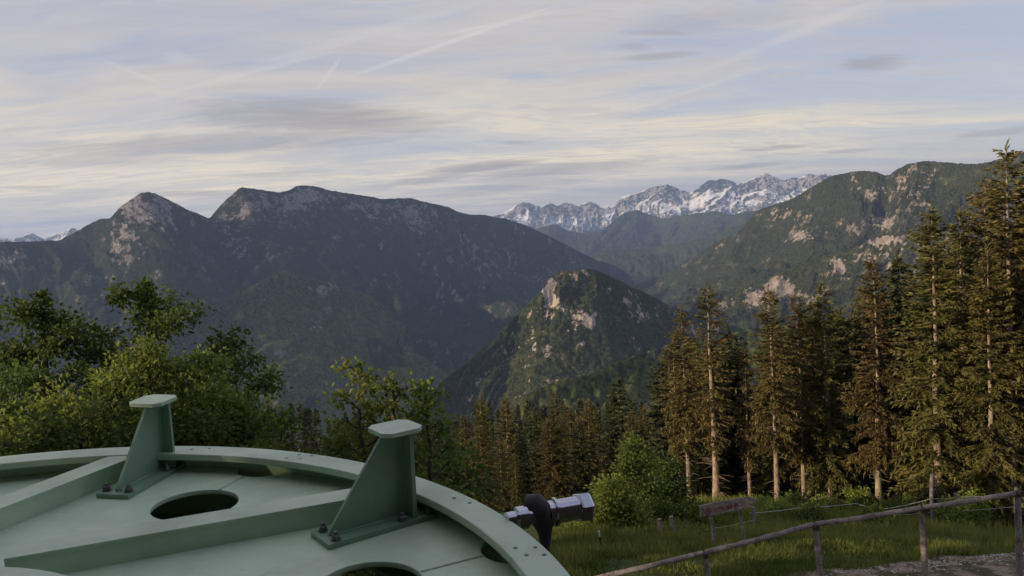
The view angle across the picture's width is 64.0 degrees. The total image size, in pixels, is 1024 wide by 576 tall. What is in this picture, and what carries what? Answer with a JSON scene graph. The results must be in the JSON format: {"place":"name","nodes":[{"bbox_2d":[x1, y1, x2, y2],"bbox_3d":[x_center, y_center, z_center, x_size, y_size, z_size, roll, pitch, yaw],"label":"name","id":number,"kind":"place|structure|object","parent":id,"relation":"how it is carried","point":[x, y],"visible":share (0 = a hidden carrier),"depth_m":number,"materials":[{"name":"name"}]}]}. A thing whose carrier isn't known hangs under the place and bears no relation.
{"place":"outdoors","nodes":[
{"label":"outdoors","id":0,"kind":"place"},
{"bbox_2d":[0,228,77,241],"bbox_3d":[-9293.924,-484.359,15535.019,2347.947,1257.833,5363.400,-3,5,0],"label":"peaks","id":1,"kind":"object","parent":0,"point":[30,237],"visible":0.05,"depth_m":16386.03,"materials":[{"name":"snow"}]},
{"bbox_2d":[15,271,460,421],"bbox_3d":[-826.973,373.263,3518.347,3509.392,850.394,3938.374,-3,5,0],"label":"forested spur","id":2,"kind":"structure","parent":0,"point":[306,331],"depth_m":3959.12,"materials":[{"name":"green plant"}]},
{"bbox_2d":[0,185,635,419],"bbox_3d":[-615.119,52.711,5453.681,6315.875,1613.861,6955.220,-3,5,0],"label":"shaded mountain","id":3,"kind":"structure","parent":0,"point":[450,289],"depth_m":5342.39,"materials":[{"name":"green plant"}]},
{"bbox_2d":[0,0,1023,238],"label":"sky","id":4,"kind":"structure","parent":0,"point":[472,107],"materials":[{"name":"grey"}]},
{"bbox_2d":[408,269,744,434],"bbox_3d":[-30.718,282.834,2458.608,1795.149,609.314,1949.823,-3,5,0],"label":"rocky crag","id":5,"kind":"structure","parent":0,"point":[567,324],"depth_m":2609.35,"materials":[{"name":"green plant"}]},
{"bbox_2d":[537,210,757,256],"bbox_3d":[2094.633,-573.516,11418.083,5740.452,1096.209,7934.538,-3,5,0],"label":"hills","id":6,"kind":"structure","parent":0,"point":[633,229],"depth_m":12846.35,"materials":[{"name":"green plant"}]},
{"bbox_2d":[285,385,1023,575],"bbox_3d":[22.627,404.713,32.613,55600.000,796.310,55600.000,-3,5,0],"label":"ground","id":7,"kind":"structure","parent":0,"point":[531,530],"depth_m":23.00,"materials":[{"name":"green plant"}]},
{"bbox_2d":[0,352,67,453],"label":"leafy bush","id":8,"kind":"object","parent":7,"relation":"on","point":[6,401],"visible":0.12,"depth_m":11.16,"materials":[{"name":"green plant"}]},
{"bbox_2d":[0,372,109,452],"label":"leafy bush","id":9,"kind":"object","parent":7,"relation":"on","point":[11,425],"visible":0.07,"depth_m":9.68,"materials":[{"name":"green plant"}]},
{"bbox_2d":[0,286,130,448],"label":"maple tree","id":10,"kind":"object","parent":7,"relation":"on","point":[53,344],"visible":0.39,"depth_m":12.48,"materials":[{"name":"green plant"}]},
{"bbox_2d":[0,370,218,456],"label":"leafy bush","id":11,"kind":"object","parent":7,"relation":"on","point":[53,433],"visible":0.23,"depth_m":8.88,"materials":[{"name":"green plant"}]},
{"bbox_2d":[20,350,221,450],"bbox_3d":[-4.843,3.932,10.394,3.047,6.291,2.996,-3,5,0],"label":"leafy bush","id":12,"kind":"object","parent":7,"relation":"on","point":[92,380],"visible":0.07,"depth_m":10.02,"materials":[{"name":"green plant"}]},
{"bbox_2d":[79,330,232,448],"bbox_3d":[-4.809,3.709,10.804,2.680,6.386,2.779,-3,5,0],"label":"leafy bush","id":13,"kind":"object","parent":7,"relation":"on","point":[146,353],"visible":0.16,"depth_m":10.39,"materials":[{"name":"green plant"}]},
{"bbox_2d":[44,274,281,445],"bbox_3d":[-5.795,3.934,13.470,3.497,8.423,3.732,-2,5,17],"label":"maple tree","id":14,"kind":"object","parent":7,"relation":"on","point":[153,316],"visible":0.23,"depth_m":13.12,"materials":[{"name":"green plant"}]},
{"bbox_2d":[82,373,324,451],"bbox_3d":[-3.868,3.740,10.029,3.106,5.470,3.446,-6,5,-30],"label":"leafy bush","id":15,"kind":"object","parent":7,"relation":"on","point":[201,434],"visible":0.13,"depth_m":9.77,"materials":[{"name":"green plant"}]},
{"bbox_2d":[141,343,284,449],"bbox_3d":[-3.870,3.772,11.405,2.672,6.124,2.340,-3,5,0],"label":"leafy bush","id":16,"kind":"object","parent":7,"relation":"on","point":[204,361],"visible":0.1,"depth_m":10.95,"materials":[{"name":"green plant"}]},
{"bbox_2d":[194,344,306,446],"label":"maple tree","id":17,"kind":"object","parent":7,"relation":"on","point":[266,385],"visible":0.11,"depth_m":14.38,"materials":[{"name":"green plant"}]},
{"bbox_2d":[194,385,333,455],"bbox_3d":[-3.688,3.978,11.482,3.150,5.456,3.250,-6,5,-32],"label":"leafy bush","id":18,"kind":"object","parent":7,"relation":"on","point":[246,415],"visible":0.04,"depth_m":11.20,"materials":[{"name":"green plant"}]},
{"bbox_2d":[0,394,569,575],"bbox_3d":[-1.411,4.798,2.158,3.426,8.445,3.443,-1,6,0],"label":"steel wheel","id":19,"kind":"object","parent":7,"relation":"on","point":[152,500],"visible":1,"depth_m":2.72,"materials":[{"name":"green metal"}]},
{"bbox_2d":[504,493,594,551],"bbox_3d":[0.132,0.798,2.607,0.295,0.290,0.140,-5,5,-23],"label":"viewing telescope","id":20,"kind":"object","parent":19,"relation":"attached to","point":[541,514],"visible":0.9,"depth_m":2.59,"materials":[{"name":"silver metal"}]},
{"bbox_2d":[294,401,306,452],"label":"spruce tree","id":21,"kind":"object","parent":7,"relation":"on","point":[298,409],"visible":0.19,"depth_m":281.95,"materials":[{"name":"green plant"}]},
{"bbox_2d":[298,410,315,453],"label":"spruce tree","id":22,"kind":"object","parent":7,"relation":"on","point":[306,419],"visible":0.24,"depth_m":257.19,"materials":[{"name":"green plant"}]},
{"bbox_2d":[312,407,323,454],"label":"spruce tree","id":23,"kind":"object","parent":7,"relation":"on","point":[317,420],"visible":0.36,"depth_m":280.62,"materials":[{"name":"green plant"}]},
{"bbox_2d":[319,423,373,575],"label":"sapling","id":24,"kind":"object","parent":7,"relation":"on","point":[328,441],"visible":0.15,"depth_m":10.87,"materials":[{"name":"green plant"}]},
{"bbox_2d":[316,356,395,575],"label":"sapling","id":25,"kind":"object","parent":7,"relation":"on","point":[355,425],"visible":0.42,"depth_m":10.43,"materials":[{"name":"green plant"}]},
{"bbox_2d":[358,368,442,575],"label":"sapling","id":26,"kind":"object","parent":7,"relation":"on","point":[392,406],"visible":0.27,"depth_m":10.26,"materials":[{"name":"green plant"}]},
{"bbox_2d":[396,377,474,495],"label":"sapling","id":27,"kind":"object","parent":7,"relation":"on","point":[425,400],"visible":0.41,"depth_m":10.66,"materials":[{"name":"green plant"}]},
{"bbox_2d":[454,411,472,449],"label":"spruce tree","id":28,"kind":"object","parent":7,"relation":"on","point":[465,424],"visible":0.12,"depth_m":81.15,"materials":[{"name":"green plant"}]},
{"bbox_2d":[414,433,527,532],"bbox_3d":[-0.852,4.205,11.887,2.382,4.307,2.410,-3,5,0],"label":"leafy bush","id":29,"kind":"object","parent":7,"relation":"on","point":[479,496],"visible":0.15,"depth_m":11.69,"materials":[{"name":"green plant"}]},
{"bbox_2d":[462,424,505,512],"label":"spruce tree","id":30,"kind":"object","parent":7,"relation":"on","point":[481,444],"visible":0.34,"depth_m":48.49,"materials":[{"name":"green plant"}]},
{"bbox_2d":[469,396,505,512],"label":"spruce tree","id":31,"kind":"object","parent":7,"relation":"on","point":[482,409],"visible":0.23,"depth_m":62.90,"materials":[{"name":"green plant"}]},
{"bbox_2d":[490,437,515,511],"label":"spruce tree","id":32,"kind":"object","parent":7,"relation":"on","point":[505,488],"visible":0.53,"depth_m":72.60,"materials":[{"name":"green plant"}]},
{"bbox_2d":[498,445,517,510],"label":"spruce tree","id":33,"kind":"object","parent":7,"relation":"on","point":[509,461],"visible":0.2,"depth_m":75.90,"materials":[{"name":"green plant"}]},
{"bbox_2d":[492,395,527,498],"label":"spruce tree","id":34,"kind":"object","parent":7,"relation":"on","point":[507,442],"visible":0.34,"depth_m":79.07,"materials":[{"name":"green plant"}]},
{"bbox_2d":[509,453,523,508],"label":"spruce tree","id":35,"kind":"object","parent":7,"relation":"on","point":[516,485],"visible":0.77,"depth_m":44.91,"materials":[{"name":"green plant"}]},
{"bbox_2d":[514,403,523,446],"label":"spruce tree","id":36,"kind":"object","parent":7,"relation":"on","point":[518,411],"visible":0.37,"depth_m":296.62,"materials":[{"name":"green plant"}]},
{"bbox_2d":[510,433,535,509],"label":"spruce tree","id":37,"kind":"object","parent":7,"relation":"on","point":[523,469],"visible":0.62,"depth_m":49.60,"materials":[{"name":"green plant"}]},
{"bbox_2d":[521,398,531,453],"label":"spruce tree","id":38,"kind":"object","parent":7,"relation":"on","point":[526,415],"visible":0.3,"depth_m":270.30,"materials":[{"name":"green plant"}]},
{"bbox_2d":[521,416,550,492],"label":"spruce tree","id":39,"kind":"object","parent":7,"relation":"on","point":[533,435],"visible":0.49,"depth_m":52.07,"materials":[{"name":"green plant"}]},
{"bbox_2d":[531,418,574,500],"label":"spruce tree","id":40,"kind":"object","parent":7,"relation":"on","point":[550,486],"visible":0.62,"depth_m":48.92,"materials":[{"name":"green plant"}]},
{"bbox_2d":[545,390,572,470],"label":"spruce tree","id":41,"kind":"object","parent":7,"relation":"on","point":[554,412],"visible":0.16,"depth_m":106.44,"materials":[{"name":"green plant"}]},
{"bbox_2d":[546,413,581,498],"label":"spruce tree","id":42,"kind":"object","parent":7,"relation":"on","point":[566,445],"visible":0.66,"depth_m":49.00,"materials":[{"name":"green plant"}]},
{"bbox_2d":[559,407,578,490],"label":"spruce tree","id":43,"kind":"object","parent":7,"relation":"on","point":[569,420],"visible":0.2,"depth_m":70.81,"materials":[{"name":"green plant"}]},
{"bbox_2d":[569,419,596,498],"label":"spruce tree","id":44,"kind":"object","parent":7,"relation":"on","point":[585,478],"visible":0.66,"depth_m":52.79,"materials":[{"name":"green plant"}]},
{"bbox_2d":[575,399,609,497],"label":"spruce tree","id":45,"kind":"object","parent":7,"relation":"on","point":[590,432],"visible":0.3,"depth_m":60.78,"materials":[{"name":"green plant"}]},
{"bbox_2d":[599,424,617,480],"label":"spruce tree","id":46,"kind":"object","parent":7,"relation":"on","point":[608,431],"visible":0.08,"depth_m":80.58,"materials":[{"name":"green plant"}]},
{"bbox_2d":[565,466,657,529],"bbox_3d":[3.639,9.218,27.810,3.913,6.558,4.212,-3,5,0],"label":"leafy bush","id":47,"kind":"object","parent":7,"relation":"on","point":[612,507],"visible":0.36,"depth_m":27.09,"materials":[{"name":"green plant"}]},
{"bbox_2d":[601,374,631,478],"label":"spruce tree","id":48,"kind":"object","parent":7,"relation":"on","point":[616,402],"visible":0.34,"depth_m":72.63,"materials":[{"name":"green plant"}]},
{"bbox_2d":[613,413,642,474],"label":"spruce tree","id":49,"kind":"object","parent":7,"relation":"on","point":[630,420],"visible":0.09,"depth_m":64.61,"materials":[{"name":"green plant"}]},
{"bbox_2d":[618,418,654,495],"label":"spruce tree","id":50,"kind":"object","parent":7,"relation":"on","point":[641,428],"visible":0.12,"depth_m":54.58,"materials":[{"name":"green plant"}]},
{"bbox_2d":[607,428,689,521],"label":"beech tree","id":51,"kind":"object","parent":7,"relation":"on","point":[647,486],"visible":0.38,"depth_m":30.04,"materials":[{"name":"green plant"}]},
{"bbox_2d":[648,344,679,441],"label":"spruce tree","id":52,"kind":"object","parent":7,"relation":"on","point":[665,358],"visible":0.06,"depth_m":82.36,"materials":[{"name":"green plant"}]},
{"bbox_2d":[637,358,693,494],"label":"spruce tree","id":53,"kind":"object","parent":7,"relation":"on","point":[659,439],"visible":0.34,"depth_m":58.84,"materials":[{"name":"green plant"}]},
{"bbox_2d":[638,449,701,512],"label":"beech tree","id":54,"kind":"object","parent":7,"relation":"on","point":[670,476],"visible":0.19,"depth_m":32.85,"materials":[{"name":"green plant"}]},
{"bbox_2d":[659,339,687,477],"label":"spruce tree","id":55,"kind":"object","parent":7,"relation":"on","point":[676,432],"visible":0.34,"depth_m":50.66,"materials":[{"name":"green plant"}]},
{"bbox_2d":[660,307,710,498],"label":"spruce tree","id":56,"kind":"object","parent":7,"relation":"on","point":[687,425],"visible":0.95,"depth_m":49.41,"materials":[{"name":"green plant"}]},
{"bbox_2d":[672,495,717,525],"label":"weed bush","id":57,"kind":"object","parent":7,"relation":"on","point":[692,511],"visible":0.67,"depth_m":29.97,"materials":[{"name":"green plant"}]},
{"bbox_2d":[667,337,731,499],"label":"spruce tree","id":58,"kind":"object","parent":7,"relation":"on","point":[701,471],"visible":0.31,"depth_m":58.77,"materials":[{"name":"green plant"}]},
{"bbox_2d":[674,332,724,498],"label":"spruce tree","id":59,"kind":"object","parent":7,"relation":"on","point":[693,404],"visible":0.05,"depth_m":61.84,"materials":[{"name":"green plant"}]},
{"bbox_2d":[683,281,746,498],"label":"spruce tree","id":60,"kind":"object","parent":7,"relation":"on","point":[712,431],"visible":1,"depth_m":48.09,"materials":[{"name":"green plant"}]},
{"bbox_2d":[699,496,756,547],"bbox_3d":[5.878,6.526,22.354,1.676,1.635,0.249,-4,5,-11],"label":"arrow signpost","id":61,"kind":"object","parent":7,"relation":"on","point":[710,510],"visible":0.95,"depth_m":22.23,"materials":[{"name":"grey wood"}]},
{"bbox_2d":[696,345,761,499],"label":"spruce tree","id":62,"kind":"object","parent":7,"relation":"on","point":[728,454],"visible":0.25,"depth_m":60.91,"materials":[{"name":"green plant"}]},
{"bbox_2d":[707,324,768,492],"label":"spruce tree","id":63,"kind":"object","parent":7,"relation":"on","point":[729,340],"visible":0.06,"depth_m":63.76,"materials":[{"name":"green plant"}]},
{"bbox_2d":[716,338,766,497],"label":"spruce tree","id":64,"kind":"object","parent":7,"relation":"on","point":[731,470],"visible":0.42,"depth_m":60.64,"materials":[{"name":"green plant"}]},
{"bbox_2d":[732,343,759,495],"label":"spruce tree","id":65,"kind":"object","parent":7,"relation":"on","point":[749,461],"visible":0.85,"depth_m":48.88,"materials":[{"name":"green plant"}]},
{"bbox_2d":[749,321,793,497],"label":"spruce tree","id":66,"kind":"object","parent":7,"relation":"on","point":[759,475],"visible":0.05,"depth_m":69.93,"materials":[{"name":"green plant"}]},
{"bbox_2d":[739,283,806,498],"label":"spruce tree","id":67,"kind":"object","parent":7,"relation":"on","point":[785,418],"visible":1,"depth_m":47.20,"materials":[{"name":"green plant"}]},
{"bbox_2d":[739,318,810,498],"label":"spruce tree","id":68,"kind":"object","parent":7,"relation":"on","point":[786,474],"visible":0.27,"depth_m":55.88,"materials":[{"name":"green plant"}]},
{"bbox_2d":[763,493,795,515],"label":"weed bush","id":69,"kind":"object","parent":7,"relation":"on","point":[771,505],"visible":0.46,"depth_m":33.26,"materials":[{"name":"green plant"}]},
{"bbox_2d":[776,489,817,506],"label":"weed bush","id":70,"kind":"object","parent":7,"relation":"on","point":[793,498],"visible":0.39,"depth_m":37.01,"materials":[{"name":"green plant"}]},
{"bbox_2d":[782,313,820,503],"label":"spruce tree","id":71,"kind":"object","parent":7,"relation":"on","point":[791,329],"visible":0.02,"depth_m":58.28,"materials":[{"name":"green plant"}]},
{"bbox_2d":[775,288,829,499],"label":"spruce tree","id":72,"kind":"object","parent":7,"relation":"on","point":[802,441],"visible":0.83,"depth_m":48.63,"materials":[{"name":"green plant"}]},
{"bbox_2d":[596,490,1023,575],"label":"rail fence","id":73,"kind":"object","parent":7,"relation":"on","point":[1017,495],"visible":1,"depth_m":18.70,"materials":[{"name":"brown wood"}]},
{"bbox_2d":[598,474,1023,545],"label":"wire fence","id":74,"kind":"object","parent":7,"relation":"on","point":[754,517],"visible":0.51,"depth_m":32.80,"materials":[{"name":"grey metal"}]},
{"bbox_2d":[791,498,830,522],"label":"weed bush","id":75,"kind":"object","parent":7,"relation":"on","point":[810,512],"visible":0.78,"depth_m":31.83,"materials":[{"name":"green plant"}]},
{"bbox_2d":[786,295,840,500],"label":"spruce tree","id":76,"kind":"object","parent":7,"relation":"on","point":[823,367],"visible":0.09,"depth_m":51.14,"materials":[{"name":"green plant"}]},
{"bbox_2d":[785,341,865,501],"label":"spruce tree","id":77,"kind":"object","parent":7,"relation":"on","point":[831,374],"visible":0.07,"depth_m":53.29,"materials":[{"name":"green plant"}]},
{"bbox_2d":[791,276,872,498],"bbox_3d":[19.169,6.768,49.437,4.889,15.302,5.076,-1,5,24],"label":"spruce tree","id":78,"kind":"object","parent":7,"relation":"on","point":[835,464],"visible":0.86,"depth_m":48.96,"materials":[{"name":"green plant"}]},
{"bbox_2d":[821,494,854,513],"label":"weed bush","id":79,"kind":"object","parent":7,"relation":"on","point":[842,504],"visible":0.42,"depth_m":36.36,"materials":[{"name":"green plant"}]},
{"bbox_2d":[828,305,866,463],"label":"spruce tree","id":80,"kind":"object","parent":7,"relation":"on","point":[844,316],"visible":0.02,"depth_m":56.38,"materials":[{"name":"green plant"}]},
{"bbox_2d":[820,308,883,506],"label":"spruce tree","id":81,"kind":"object","parent":7,"relation":"on","point":[867,479],"visible":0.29,"depth_m":52.31,"materials":[{"name":"green plant"}]},
{"bbox_2d":[840,309,872,503],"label":"spruce tree","id":82,"kind":"object","parent":7,"relation":"on","point":[856,328],"visible":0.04,"depth_m":57.99,"materials":[{"name":"green plant"}]},
{"bbox_2d":[845,297,874,432],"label":"spruce tree","id":83,"kind":"object","parent":7,"relation":"on","point":[860,310],"visible":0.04,"depth_m":58.13,"materials":[{"name":"green plant"}]},
{"bbox_2d":[839,484,882,511],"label":"weed bush","id":84,"kind":"object","parent":7,"relation":"on","point":[859,496],"visible":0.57,"depth_m":39.61,"materials":[{"name":"green plant"}]},
{"bbox_2d":[852,497,895,525],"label":"weed bush","id":85,"kind":"object","parent":7,"relation":"on","point":[874,508],"visible":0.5,"depth_m":31.97,"materials":[{"name":"green plant"}]},
{"bbox_2d":[836,254,924,506],"bbox_3d":[20.309,5.606,45.191,4.605,15.330,4.798,0,6,36],"label":"spruce tree","id":86,"kind":"object","parent":7,"relation":"on","point":[879,448],"visible":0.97,"depth_m":45.22,"materials":[{"name":"green plant"}]},
{"bbox_2d":[854,289,914,502],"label":"spruce tree","id":87,"kind":"object","parent":7,"relation":"on","point":[868,336],"visible":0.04,"depth_m":52.16,"materials":[{"name":"green plant"}]},
{"bbox_2d":[858,300,929,505],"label":"spruce tree","id":88,"kind":"object","parent":7,"relation":"on","point":[899,335],"visible":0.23,"depth_m":50.40,"materials":[{"name":"green plant"}]},
{"bbox_2d":[868,248,932,505],"bbox_3d":[24.641,6.682,51.270,4.753,18.514,4.810,-1,6,36],"label":"spruce tree","id":89,"kind":"object","parent":7,"relation":"on","point":[896,296],"visible":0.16,"depth_m":50.65,"materials":[{"name":"green plant"}]},
{"bbox_2d":[882,492,922,518],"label":"weed bush","id":90,"kind":"object","parent":7,"relation":"on","point":[909,499],"visible":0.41,"depth_m":37.03,"materials":[{"name":"green plant"}]},
{"bbox_2d":[862,297,945,508],"bbox_3d":[24.968,8.051,51.883,5.814,16.009,5.972,-4,5,-4],"label":"spruce tree","id":91,"kind":"object","parent":7,"relation":"on","point":[894,408],"visible":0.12,"depth_m":50.80,"materials":[{"name":"green plant"}]},
{"bbox_2d":[893,285,959,508],"bbox_3d":[27.997,8.308,54.724,5.660,18.315,5.593,-2,5,15],"label":"spruce tree","id":92,"kind":"object","parent":7,"relation":"on","point":[923,299],"visible":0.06,"depth_m":53.75,"materials":[{"name":"green plant"}]},
{"bbox_2d":[884,199,1003,520],"bbox_3d":[20.582,3.970,39.565,4.939,16.553,5.740,-8,6,-41],"label":"spruce tree","id":93,"kind":"object","parent":7,"relation":"on","point":[937,437],"visible":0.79,"depth_m":39.42,"materials":[{"name":"green plant"}]},
{"bbox_2d":[928,494,971,527],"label":"weed bush","id":94,"kind":"object","parent":7,"relation":"on","point":[946,513],"visible":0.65,"depth_m":32.49,"materials":[{"name":"green plant"}]},
{"bbox_2d":[911,202,1004,499],"bbox_3d":[22.890,4.168,41.769,5.394,17.153,5.292,-8,6,-44],"label":"spruce tree","id":95,"kind":"object","parent":7,"relation":"on","point":[959,216],"visible":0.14,"depth_m":41.35,"materials":[{"name":"green plant"}]},
{"bbox_2d":[957,487,1000,530],"bbox_3d":[19.335,9.351,34.066,1.765,2.052,1.559,-3,5,0],"label":"weed bush","id":96,"kind":"object","parent":7,"relation":"on","point":[974,509],"visible":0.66,"depth_m":33.88,"materials":[{"name":"green plant"}]},
{"bbox_2d":[939,174,1023,485],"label":"spruce tree","id":97,"kind":"object","parent":7,"relation":"on","point":[980,230],"visible":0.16,"depth_m":39.85,"materials":[{"name":"green plant"}]},
{"bbox_2d":[948,241,1023,526],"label":"spruce tree","id":98,"kind":"object","parent":7,"relation":"on","point":[998,482],"visible":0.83,"depth_m":37.42,"materials":[{"name":"green plant"}]},
{"bbox_2d":[951,137,1023,526],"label":"spruce tree","id":99,"kind":"object","parent":7,"relation":"on","point":[1000,197],"visible":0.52,"depth_m":38.29,"materials":[{"name":"green plant"}]},
{"bbox_2d":[976,177,1023,486],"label":"spruce tree","id":100,"kind":"object","parent":7,"relation":"on","point":[1015,326],"visible":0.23,"depth_m":38.75,"materials":[{"name":"green plant"}]},
{"bbox_2d":[488,173,830,232],"bbox_3d":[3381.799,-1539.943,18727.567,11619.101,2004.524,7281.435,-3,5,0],"label":"snow mountain","id":101,"kind":"structure","parent":0,"point":[726,196],"depth_m":20141.28,"materials":[{"name":"snow"}]},
{"bbox_2d":[500,324,828,433],"bbox_3d":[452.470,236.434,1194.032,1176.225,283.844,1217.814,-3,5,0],"label":"forested ridge","id":102,"kind":"structure","parent":0,"point":[633,372],"depth_m":1353.90,"materials":[{"name":"green plant"}]},
{"bbox_2d":[590,223,745,284],"bbox_3d":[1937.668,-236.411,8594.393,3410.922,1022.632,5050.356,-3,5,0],"label":"valley hill","id":103,"kind":"structure","parent":0,"point":[639,265],"depth_m":9437.94,"materials":[{"name":"green plant"}]},
{"bbox_2d":[632,151,1023,306],"bbox_3d":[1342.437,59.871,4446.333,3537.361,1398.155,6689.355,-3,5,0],"label":"sunlit mountain","id":104,"kind":"structure","parent":0,"point":[840,213],"depth_m":4831.64,"materials":[{"name":"green plant"}]},
{"bbox_2d":[675,220,1016,329],"bbox_3d":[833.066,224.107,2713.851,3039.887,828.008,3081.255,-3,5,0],"label":"sunlit foothill","id":105,"kind":"structure","parent":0,"point":[841,272],"depth_m":3539.80,"materials":[{"name":"green plant"}]},
{"bbox_2d":[750,551,1023,575],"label":"path","id":106,"kind":"structure","parent":0,"point":[996,568],"depth_m":20.04,"materials":[{"name":"grey gravel"}]},
{"bbox_2d":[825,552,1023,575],"bbox_3d":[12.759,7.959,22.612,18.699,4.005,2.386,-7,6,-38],"label":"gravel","id":107,"kind":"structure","parent":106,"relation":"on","point":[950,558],"depth_m":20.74,"materials":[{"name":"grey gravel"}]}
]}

